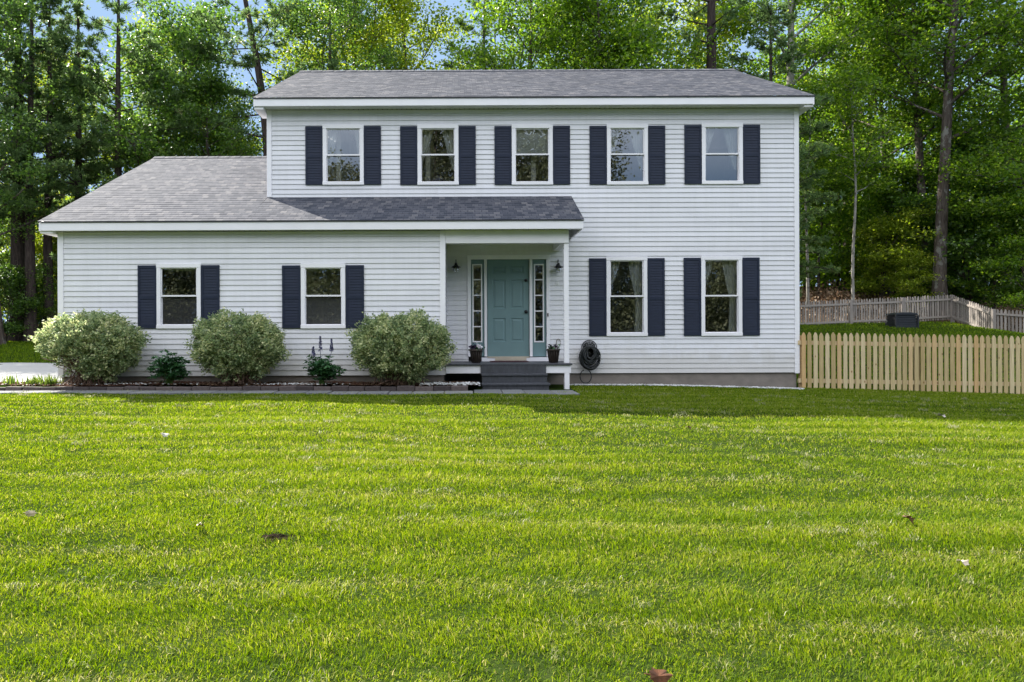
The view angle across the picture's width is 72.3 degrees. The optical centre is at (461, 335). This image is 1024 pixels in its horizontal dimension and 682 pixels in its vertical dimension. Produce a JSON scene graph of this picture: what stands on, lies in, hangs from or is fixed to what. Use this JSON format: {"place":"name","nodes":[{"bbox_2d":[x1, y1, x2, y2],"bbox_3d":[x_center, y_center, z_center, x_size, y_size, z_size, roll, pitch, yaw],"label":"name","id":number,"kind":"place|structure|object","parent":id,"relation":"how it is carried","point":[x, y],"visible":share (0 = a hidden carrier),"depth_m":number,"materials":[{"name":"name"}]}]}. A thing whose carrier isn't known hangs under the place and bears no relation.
{"place":"outdoors","nodes":[
{"label":"outdoors","id":0,"kind":"place"},
{"bbox_2d":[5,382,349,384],"bbox_3d":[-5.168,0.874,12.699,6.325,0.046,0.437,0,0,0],"label":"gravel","id":1,"kind":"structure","parent":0,"point":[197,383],"depth_m":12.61,"materials":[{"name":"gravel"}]},
{"bbox_2d":[0,286,1023,681],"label":"ground","id":2,"kind":"structure","parent":0,"point":[656,594],"depth_m":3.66,"materials":[{"name":"plant"}]},
{"bbox_2d":[5,386,22,390],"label":"edging block","id":3,"kind":"structure","parent":2,"relation":"on","point":[12,388],"depth_m":12.35,"materials":[{"name":"concrete"}]},
{"bbox_2d":[0,103,36,265],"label":"sapling","id":4,"kind":"object","parent":2,"relation":"on","point":[5,256],"visible":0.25,"depth_m":31.87,"materials":[{"name":"green plant"}]},
{"bbox_2d":[0,208,55,309],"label":"sapling","id":5,"kind":"object","parent":2,"relation":"on","point":[9,242],"visible":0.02,"depth_m":37.21,"materials":[{"name":"green plant"}]},
{"bbox_2d":[0,261,57,340],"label":"sapling","id":6,"kind":"object","parent":2,"relation":"on","point":[10,278],"visible":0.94,"depth_m":28.93,"materials":[{"name":"green plant"}]},
{"bbox_2d":[0,271,57,330],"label":"sapling","id":7,"kind":"object","parent":2,"relation":"on","point":[39,316],"visible":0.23,"depth_m":29.95,"materials":[{"name":"green plant"}]},
{"bbox_2d":[0,363,61,381],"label":"driveway","id":8,"kind":"structure","parent":2,"relation":"on","point":[21,370],"depth_m":18.97,"materials":[{"name":"asphalt"}]},
{"bbox_2d":[6,195,68,312],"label":"sapling","id":9,"kind":"object","parent":2,"relation":"on","point":[36,234],"visible":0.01,"depth_m":32.59,"materials":[{"name":"green plant"}]},
{"bbox_2d":[0,0,90,344],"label":"tree","id":10,"kind":"object","parent":2,"relation":"on","point":[27,10],"visible":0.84,"depth_m":27.36,"materials":[{"name":"green plant"}]},
{"bbox_2d":[35,233,57,314],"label":"sapling","id":11,"kind":"object","parent":2,"relation":"on","point":[39,249],"visible":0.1,"depth_m":32.35,"materials":[{"name":"green plant"}]},
{"bbox_2d":[0,0,114,341],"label":"pine tree","id":12,"kind":"object","parent":2,"relation":"on","point":[17,254],"visible":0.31,"depth_m":29.75,"materials":[{"name":"green plant"}]},
{"bbox_2d":[41,390,84,393],"bbox_3d":[-6.910,1.005,12.102,0.524,0.080,0.485,0,0,0],"label":"paving stone","id":13,"kind":"object","parent":2,"relation":"on","point":[62,391],"visible":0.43,"depth_m":12.08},
{"bbox_2d":[0,0,132,341],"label":"pine tree","id":14,"kind":"object","parent":2,"relation":"on","point":[30,318],"visible":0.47,"depth_m":29.11,"materials":[{"name":"green plant"}]},
{"bbox_2d":[0,36,134,315],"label":"tree","id":15,"kind":"object","parent":2,"relation":"on","point":[70,109],"visible":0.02,"depth_m":39.59,"materials":[{"name":"green plant"}]},
{"bbox_2d":[0,0,137,335],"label":"pine tree","id":16,"kind":"object","parent":2,"relation":"on","point":[94,134],"visible":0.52,"depth_m":29.67,"materials":[{"name":"green plant"}]},
{"bbox_2d":[0,0,153,261],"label":"pine tree","id":17,"kind":"object","parent":2,"relation":"on","point":[75,179],"visible":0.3,"depth_m":29.88,"materials":[{"name":"green plant"}]},
{"bbox_2d":[97,390,138,393],"bbox_3d":[-5.933,1.004,12.102,0.505,0.080,0.485,0,0,0],"label":"paving stone","id":18,"kind":"object","parent":2,"relation":"on","point":[119,391],"visible":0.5,"depth_m":12.05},
{"bbox_2d":[45,0,201,209],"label":"pine tree","id":19,"kind":"object","parent":2,"relation":"on","point":[117,10],"visible":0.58,"depth_m":30.41,"materials":[{"name":"green plant"}]},
{"bbox_2d":[128,390,163,394],"bbox_3d":[-5.457,1.008,12.102,0.416,0.080,0.485,0,0,0],"label":"paving stone","id":20,"kind":"object","parent":2,"relation":"on","point":[142,392],"visible":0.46,"depth_m":11.90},
{"bbox_2d":[61,0,266,192],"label":"tree","id":21,"kind":"object","parent":2,"relation":"on","point":[183,55],"visible":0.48,"depth_m":31.88,"materials":[{"name":"green plant"}]},
{"bbox_2d":[82,9,254,177],"bbox_3d":[-15.593,-8.489,37.354,9.125,16.865,7.833,0,0,-38],"label":"tree","id":22,"kind":"object","parent":2,"relation":"on","point":[140,19],"visible":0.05,"depth_m":36.04,"materials":[{"name":"green plant"}]},
{"bbox_2d":[153,390,188,394],"bbox_3d":[-4.992,1.008,12.102,0.482,0.080,0.485,0,0,0],"label":"paving stone","id":23,"kind":"object","parent":2,"relation":"on","point":[172,392],"visible":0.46,"depth_m":11.90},
{"bbox_2d":[133,63,264,161],"bbox_3d":[-10.739,-6.043,31.526,6.802,12.398,7.601,0,0,-45],"label":"tree","id":24,"kind":"object","parent":2,"relation":"on","point":[187,108],"visible":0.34,"depth_m":31.27,"materials":[{"name":"green plant"}]},
{"bbox_2d":[183,390,219,394],"bbox_3d":[-4.499,1.008,12.102,0.472,0.080,0.485,0,0,0],"label":"paving stone","id":25,"kind":"object","parent":2,"relation":"on","point":[205,391],"visible":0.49,"depth_m":11.91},
{"bbox_2d":[192,386,211,390],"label":"edging block","id":26,"kind":"structure","parent":2,"relation":"on","point":[198,388],"depth_m":12.37,"materials":[{"name":"concrete"}]},
{"bbox_2d":[163,89,262,155],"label":"tree","id":27,"kind":"object","parent":2,"relation":"on","point":[247,122],"visible":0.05,"depth_m":35.22,"materials":[{"name":"green plant"}]},
{"bbox_2d":[0,380,476,386],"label":"mulch","id":28,"kind":"object","parent":2,"relation":"on","point":[185,383],"visible":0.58,"depth_m":12.72,"materials":[{"name":"brown plant"}]},
{"bbox_2d":[1,374,20,384],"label":"lily plant","id":29,"kind":"object","parent":28,"relation":"on","point":[11,380],"visible":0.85,"depth_m":12.79,"materials":[{"name":"green plant"}]},
{"bbox_2d":[17,374,41,384],"bbox_3d":[-7.809,0.795,12.759,0.534,0.202,0.370,0,0,0],"label":"lily plant","id":30,"kind":"object","parent":28,"relation":"on","point":[34,381],"visible":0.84,"depth_m":12.71,"materials":[{"name":"green plant"}]},
{"bbox_2d":[30,373,63,384],"bbox_3d":[-7.527,0.785,12.729,0.636,0.220,0.372,0,0,-26],"label":"lily plant","id":31,"kind":"object","parent":28,"relation":"on","point":[47,380],"visible":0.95,"depth_m":12.68,"materials":[{"name":"green plant"}]},
{"bbox_2d":[24,308,151,385],"bbox_3d":[-6.752,0.199,12.763,2.205,1.424,1.395,0,0,0],"label":"shrub","id":32,"kind":"object","parent":28,"relation":"on","point":[99,346],"visible":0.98,"depth_m":12.46,"materials":[{"name":"green plant"}]},
{"bbox_2d":[145,349,192,385],"bbox_3d":[-5.286,0.569,12.620,0.832,0.686,0.670,0,0,0],"label":"peony plant","id":33,"kind":"object","parent":28,"relation":"on","point":[171,370],"visible":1,"depth_m":12.52,"materials":[{"name":"green plant"}]},
{"bbox_2d":[182,307,291,384],"bbox_3d":[-4.030,0.176,12.733,1.882,1.433,1.374,0,0,0],"label":"shrub","id":34,"kind":"object","parent":28,"relation":"on","point":[249,350],"visible":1,"depth_m":12.44,"materials":[{"name":"green plant"}]},
{"bbox_2d":[302,336,346,383],"bbox_3d":[-2.496,0.442,12.640,0.675,0.879,0.686,0,0,31],"label":"lupine plant","id":35,"kind":"object","parent":28,"relation":"on","point":[322,369],"visible":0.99,"depth_m":12.58,"materials":[{"name":"green plant"}]},
{"bbox_2d":[344,306,457,384],"bbox_3d":[-1.111,0.192,12.714,2.114,1.461,1.323,0,0,0],"label":"shrub","id":36,"kind":"object","parent":28,"relation":"on","point":[397,349],"visible":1,"depth_m":12.42,"materials":[{"name":"green plant"}]},
{"bbox_2d":[419,382,479,385],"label":"gravel","id":37,"kind":"structure","parent":28,"relation":"on","point":[450,383],"depth_m":12.54,"materials":[{"name":"gravel"}]},
{"bbox_2d":[242,386,261,390],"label":"edging block","id":38,"kind":"structure","parent":2,"relation":"on","point":[251,388],"depth_m":12.36,"materials":[{"name":"concrete"}]},
{"bbox_2d":[181,0,347,155],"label":"pine tree","id":39,"kind":"object","parent":2,"relation":"on","point":[254,56],"visible":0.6,"depth_m":30.03,"materials":[{"name":"green plant"}]},
{"bbox_2d":[261,386,278,390],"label":"edging block","id":40,"kind":"structure","parent":2,"relation":"on","point":[269,388],"depth_m":12.37,"materials":[{"name":"concrete"}]},
{"bbox_2d":[261,533,302,541],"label":"bare soil","id":41,"kind":"structure","parent":2,"relation":"on","point":[274,536],"depth_m":4.06,"materials":[{"name":"soil"}]},
{"bbox_2d":[279,385,296,390],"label":"edging block","id":42,"kind":"structure","parent":2,"relation":"on","point":[288,388],"depth_m":12.37,"materials":[{"name":"concrete"}]},
{"bbox_2d":[296,385,313,390],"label":"edging block","id":43,"kind":"structure","parent":2,"relation":"on","point":[303,388],"depth_m":12.36,"materials":[{"name":"concrete"}]},
{"bbox_2d":[314,386,330,390],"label":"edging block","id":44,"kind":"structure","parent":2,"relation":"on","point":[321,388],"depth_m":12.36,"materials":[{"name":"concrete"}]},
{"bbox_2d":[233,0,425,97],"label":"tree","id":45,"kind":"object","parent":2,"relation":"on","point":[388,32],"visible":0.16,"depth_m":34.19,"materials":[{"name":"green plant"}]},
{"bbox_2d":[241,0,423,110],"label":"tree","id":46,"kind":"object","parent":2,"relation":"on","point":[339,18],"visible":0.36,"depth_m":30.54,"materials":[{"name":"green plant"}]},
{"bbox_2d":[331,386,348,391],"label":"edging block","id":47,"kind":"structure","parent":2,"relation":"on","point":[339,388],"depth_m":12.37,"materials":[{"name":"concrete"}]},
{"bbox_2d":[329,391,359,394],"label":"paving stone","id":48,"kind":"object","parent":2,"relation":"on","point":[344,392],"visible":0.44,"depth_m":12.07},
{"bbox_2d":[348,386,364,390],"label":"edging block","id":49,"kind":"structure","parent":2,"relation":"on","point":[356,388],"depth_m":12.36,"materials":[{"name":"concrete"}]},
{"bbox_2d":[357,391,389,394],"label":"paving stone","id":50,"kind":"object","parent":2,"relation":"on","point":[374,392],"visible":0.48,"depth_m":12.01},
{"bbox_2d":[397,385,414,391],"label":"edging block","id":51,"kind":"structure","parent":2,"relation":"on","point":[406,388],"depth_m":12.36,"materials":[{"name":"concrete"}]},
{"bbox_2d":[308,0,517,69],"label":"tree","id":52,"kind":"object","parent":2,"relation":"on","point":[403,7],"visible":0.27,"depth_m":36.04,"materials":[{"name":"green plant"}]},
{"bbox_2d":[415,386,432,390],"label":"edging block","id":53,"kind":"structure","parent":2,"relation":"on","point":[423,388],"depth_m":12.37,"materials":[{"name":"concrete"}]},
{"bbox_2d":[38,69,814,389],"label":"house","id":54,"kind":"structure","parent":2,"relation":"on","point":[638,226],"depth_m":14.55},
{"bbox_2d":[156,263,200,328],"bbox_3d":[-5.370,-0.754,13.331,0.849,1.237,0.149,0,0,0],"label":"window","id":55,"kind":"structure","parent":54,"relation":"in","point":[173,311],"depth_m":13.32,"materials":[{"name":"white glass"}]},
{"bbox_2d":[300,263,345,328],"bbox_3d":[-2.627,-0.755,13.331,0.854,1.235,0.149,0,0,0],"label":"window","id":56,"kind":"structure","parent":54,"relation":"in","point":[317,311],"depth_m":13.32,"materials":[{"name":"white glass"}]},
{"bbox_2d":[322,124,363,184],"bbox_3d":[-2.459,-3.767,14.631,0.938,1.256,0.210,0,0,0],"label":"window","id":57,"kind":"structure","parent":54,"relation":"in","point":[330,132],"depth_m":14.54,"materials":[{"name":"white glass"}]},
{"bbox_2d":[417,124,458,184],"bbox_3d":[-0.486,-3.768,14.631,0.938,1.258,0.210,0,0,0],"label":"window","id":58,"kind":"structure","parent":54,"relation":"in","point":[424,131],"depth_m":14.55,"materials":[{"name":"white glass"}]},
{"bbox_2d":[468,343,484,362],"bbox_3d":[0.302,0.331,13.632,0.299,0.401,0.303,0,0,32],"label":"flower pot","id":59,"kind":"object","parent":54,"relation":"on","point":[476,352],"visible":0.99,"depth_m":13.54,"materials":[{"name":"brown"}]},
{"bbox_2d":[487,259,528,355],"bbox_3d":[0.978,-0.581,14.560,0.868,2.032,0.084,0,0,0],"label":"front door","id":60,"kind":"structure","parent":54,"relation":"in","point":[507,279],"depth_m":14.59,"materials":[{"name":"teal paint"}]},
{"bbox_2d":[511,124,552,184],"bbox_3d":[1.477,-3.771,14.598,0.862,1.259,0.144,0,0,0],"label":"window","id":61,"kind":"structure","parent":54,"relation":"in","point":[527,139],"depth_m":14.56,"materials":[{"name":"white glass"}]},
{"bbox_2d":[546,344,559,362],"bbox_3d":[1.790,0.340,13.629,0.288,0.370,0.307,0,0,0],"label":"flower pot","id":62,"kind":"object","parent":54,"relation":"on","point":[553,351],"visible":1,"depth_m":13.54,"materials":[{"name":"black"}]},
{"bbox_2d":[579,340,600,383],"bbox_3d":[2.650,0.540,14.447,0.445,0.906,0.210,0,0,0],"label":"hose reel","id":63,"kind":"object","parent":54,"relation":"attached to","point":[589,354],"visible":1,"depth_m":14.37,"materials":[{"name":"rubber"}]},
{"bbox_2d":[606,124,647,184],"bbox_3d":[3.458,-3.774,14.630,0.938,1.260,0.207,0,0,0],"label":"window","id":64,"kind":"structure","parent":54,"relation":"in","point":[638,132],"depth_m":14.54,"materials":[{"name":"white glass"}]},
{"bbox_2d":[606,256,647,335],"bbox_3d":[3.448,-0.819,14.631,0.934,1.657,0.209,0,0,0],"label":"window","id":65,"kind":"structure","parent":54,"relation":"in","point":[637,265],"depth_m":14.56,"materials":[{"name":"white glass"}]},
{"bbox_2d":[701,123,742,183],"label":"window","id":66,"kind":"structure","parent":54,"relation":"in","point":[733,132],"depth_m":14.55,"materials":[{"name":"white glass"}]},
{"bbox_2d":[701,256,742,335],"bbox_3d":[5.421,-0.827,14.631,0.936,1.663,0.210,0,0,0],"label":"window","id":67,"kind":"structure","parent":54,"relation":"in","point":[732,265],"depth_m":14.56,"materials":[{"name":"white glass"}]},
{"bbox_2d":[412,391,443,394],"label":"paving stone","id":68,"kind":"object","parent":2,"relation":"on","point":[426,392],"visible":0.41,"depth_m":12.03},
{"bbox_2d":[433,386,450,392],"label":"edging block","id":69,"kind":"structure","parent":2,"relation":"on","point":[441,388],"depth_m":12.37,"materials":[{"name":"concrete"}]},
{"bbox_2d":[262,0,654,154],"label":"tree","id":70,"kind":"object","parent":2,"relation":"on","point":[494,39],"visible":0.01,"depth_m":47.33,"materials":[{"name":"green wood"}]},
{"bbox_2d":[451,385,467,390],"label":"edging block","id":71,"kind":"structure","parent":2,"relation":"on","point":[459,387],"depth_m":12.37,"materials":[{"name":"concrete"}]},
{"bbox_2d":[437,0,524,69],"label":"pine tree","id":72,"kind":"object","parent":2,"relation":"on","point":[459,23],"visible":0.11,"depth_m":36.82,"materials":[{"name":"green plant"}]},
{"bbox_2d":[474,389,502,393],"bbox_3d":[0.463,1.014,12.260,0.482,0.080,0.800,-1,0,1],"label":"paving stone","id":73,"kind":"object","parent":2,"relation":"on","point":[487,391],"visible":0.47,"depth_m":12.20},
{"bbox_2d":[0,390,1023,681],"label":"clippings","id":74,"kind":"object","parent":2,"relation":"on","point":[532,510],"visible":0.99,"depth_m":4.89,"materials":[{"name":"plant"}]},
{"bbox_2d":[501,390,524,394],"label":"paving stone","id":75,"kind":"object","parent":2,"relation":"on","point":[511,391],"visible":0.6,"depth_m":12.21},
{"bbox_2d":[427,0,646,69],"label":"tree","id":76,"kind":"object","parent":2,"relation":"on","point":[484,56],"visible":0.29,"depth_m":31.08,"materials":[{"name":"green plant"}]},
{"bbox_2d":[523,390,554,394],"bbox_3d":[1.354,1.023,12.260,0.489,0.080,0.800,0,0,0],"label":"paving stone","id":77,"kind":"object","parent":2,"relation":"on","point":[534,392],"visible":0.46,"depth_m":12.21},
{"bbox_2d":[550,390,579,395],"bbox_3d":[1.814,1.027,12.260,0.402,0.080,0.800,-1,0,0],"label":"paving stone","id":78,"kind":"object","parent":2,"relation":"on","point":[569,392],"visible":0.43,"depth_m":12.14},
{"bbox_2d":[481,0,696,69],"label":"tree","id":79,"kind":"object","parent":2,"relation":"on","point":[631,14],"visible":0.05,"depth_m":34.70,"materials":[{"name":"green plant"}]},
{"bbox_2d":[504,0,728,69],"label":"tree","id":80,"kind":"object","parent":2,"relation":"on","point":[633,50],"visible":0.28,"depth_m":29.93,"materials":[{"name":"green plant"}]},
{"bbox_2d":[644,667,672,681],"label":"fallen leaf","id":81,"kind":"object","parent":2,"relation":"on","point":[659,675],"visible":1,"depth_m":2.42,"materials":[{"name":"plant"}]},
{"bbox_2d":[570,383,804,389],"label":"gravel","id":82,"kind":"structure","parent":2,"relation":"on","point":[728,386],"depth_m":14.13,"materials":[{"name":"gravel"}]},
{"bbox_2d":[654,0,750,68],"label":"pine tree","id":83,"kind":"object","parent":2,"relation":"on","point":[710,10],"visible":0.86,"depth_m":30.30,"materials":[{"name":"green plant"}]},
{"bbox_2d":[597,0,808,88],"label":"tree","id":84,"kind":"object","parent":2,"relation":"on","point":[726,31],"visible":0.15,"depth_m":36.35,"materials":[{"name":"green plant"}]},
{"bbox_2d":[729,0,845,299],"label":"pine tree","id":85,"kind":"object","parent":2,"relation":"on","point":[766,10],"visible":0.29,"depth_m":29.54,"materials":[{"name":"green plant"}]},
{"bbox_2d":[683,0,913,140],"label":"birch tree","id":86,"kind":"object","parent":2,"relation":"on","point":[828,46],"visible":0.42,"depth_m":33.47,"materials":[{"name":"green plant"}]},
{"bbox_2d":[780,75,860,308],"bbox_3d":[15.612,-6.493,31.887,4.428,10.820,3.985,0,0,0],"label":"birch tree","id":87,"kind":"object","parent":2,"relation":"on","point":[810,85],"visible":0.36,"depth_m":31.55,"materials":[{"name":"green plant"}]},
{"bbox_2d":[799,148,879,293],"bbox_3d":[17.968,-5.575,35.533,5.406,7.351,5.638,0,0,-9],"label":"sapling","id":88,"kind":"object","parent":2,"relation":"on","point":[839,261],"visible":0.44,"depth_m":34.65,"materials":[{"name":"green plant"}]},
{"bbox_2d":[657,1,1023,292],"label":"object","id":89,"kind":"object","parent":2,"relation":"on","point":[828,277],"visible":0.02,"depth_m":40.96,"materials":[{"name":"plant"}]},
{"bbox_2d":[751,0,935,291],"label":"tree","id":90,"kind":"object","parent":2,"relation":"on","point":[810,29],"visible":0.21,"depth_m":38.91,"materials":[{"name":"green plant"}]},
{"bbox_2d":[799,135,906,291],"bbox_3d":[20.125,-6.440,37.325,6.506,8.482,6.238,0,0,7],"label":"sapling","id":91,"kind":"object","parent":2,"relation":"on","point":[815,256],"visible":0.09,"depth_m":36.73,"materials":[{"name":"green plant"}]},
{"bbox_2d":[800,57,926,299],"bbox_3d":[17.580,-6.492,30.820,4.184,11.361,4.649,0,0,-25],"label":"tree","id":92,"kind":"object","parent":2,"relation":"on","point":[852,85],"visible":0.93,"depth_m":30.74,"materials":[{"name":"green plant"}]},
{"bbox_2d":[795,0,954,202],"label":"tree","id":93,"kind":"object","parent":2,"relation":"on","point":[864,116],"visible":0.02,"depth_m":40.94,"materials":[{"name":"green plant"}]},
{"bbox_2d":[830,201,941,301],"bbox_3d":[20.379,-3.787,33.506,4.745,4.549,5.109,0,0,31],"label":"sapling","id":94,"kind":"object","parent":2,"relation":"on","point":[876,232],"visible":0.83,"depth_m":32.96,"materials":[{"name":"green plant"}]},
{"bbox_2d":[842,149,957,298],"bbox_3d":[21.849,-5.401,34.591,5.638,7.351,5.406,0,0,38],"label":"sapling","id":95,"kind":"object","parent":2,"relation":"on","point":[905,170],"visible":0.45,"depth_m":33.95,"materials":[{"name":"green plant"}]},
{"bbox_2d":[885,312,918,327],"bbox_3d":[17.631,-0.572,27.991,0.925,0.710,0.754,0,0,0],"label":"compost bin","id":96,"kind":"object","parent":2,"relation":"on","point":[903,319],"visible":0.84,"depth_m":27.66,"materials":[{"name":"black plastic"}]},
{"bbox_2d":[798,0,1007,295],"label":"tree","id":97,"kind":"object","parent":2,"relation":"on","point":[911,138],"visible":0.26,"depth_m":35.12,"materials":[{"name":"green plant"}]},
{"bbox_2d":[798,332,1023,393],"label":"picket fence","id":98,"kind":"object","parent":2,"relation":"on","point":[916,345],"visible":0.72,"depth_m":14.50,"materials":[{"name":"brown wood"}]},
{"bbox_2d":[875,246,947,310],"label":"sapling","id":99,"kind":"object","parent":2,"relation":"on","point":[909,262],"visible":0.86,"depth_m":31.58,"materials":[{"name":"green plant"}]},
{"bbox_2d":[800,295,1023,332],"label":"picket fence","id":100,"kind":"object","parent":2,"relation":"on","point":[961,310],"visible":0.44,"depth_m":29.26,"materials":[{"name":"grey wood"}]},
{"bbox_2d":[800,279,1023,332],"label":"leaf litter","id":101,"kind":"object","parent":2,"relation":"on","point":[828,295],"visible":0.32,"depth_m":32.56,"materials":[{"name":"plant"}]},
{"bbox_2d":[825,0,1011,305],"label":"tree","id":102,"kind":"object","parent":2,"relation":"on","point":[919,140],"visible":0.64,"depth_m":32.88,"materials":[{"name":"green plant"}]},
{"bbox_2d":[830,0,1023,318],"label":"tree","id":103,"kind":"object","parent":2,"relation":"on","point":[947,137],"visible":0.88,"depth_m":30.95,"materials":[{"name":"green plant"}]},
{"bbox_2d":[862,0,1023,296],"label":"tree","id":104,"kind":"object","parent":2,"relation":"on","point":[1004,85],"visible":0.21,"depth_m":34.27,"materials":[{"name":"green plant"}]},
{"bbox_2d":[868,183,1023,307],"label":"sapling","id":105,"kind":"object","parent":2,"relation":"on","point":[959,272],"visible":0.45,"depth_m":31.52,"materials":[{"name":"green plant"}]},
{"bbox_2d":[879,121,1023,277],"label":"sapling","id":106,"kind":"object","parent":2,"relation":"on","point":[938,153],"visible":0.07,"depth_m":34.28,"materials":[{"name":"green plant"}]},
{"bbox_2d":[917,152,1023,308],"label":"sapling","id":107,"kind":"object","parent":2,"relation":"on","point":[957,184],"visible":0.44,"depth_m":30.68,"materials":[{"name":"green plant"}]},
{"bbox_2d":[929,0,1023,244],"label":"tree","id":108,"kind":"object","parent":2,"relation":"on","point":[1016,169],"visible":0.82,"depth_m":29.74,"materials":[{"name":"green plant"}]},
{"bbox_2d":[959,188,1023,310],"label":"sapling","id":109,"kind":"object","parent":2,"relation":"on","point":[1004,261],"visible":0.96,"depth_m":29.18,"materials":[{"name":"green plant"}]},
{"bbox_2d":[0,0,1023,321],"label":"sky","id":110,"kind":"structure","parent":0,"point":[96,8],"materials":[{"name":"blue"}]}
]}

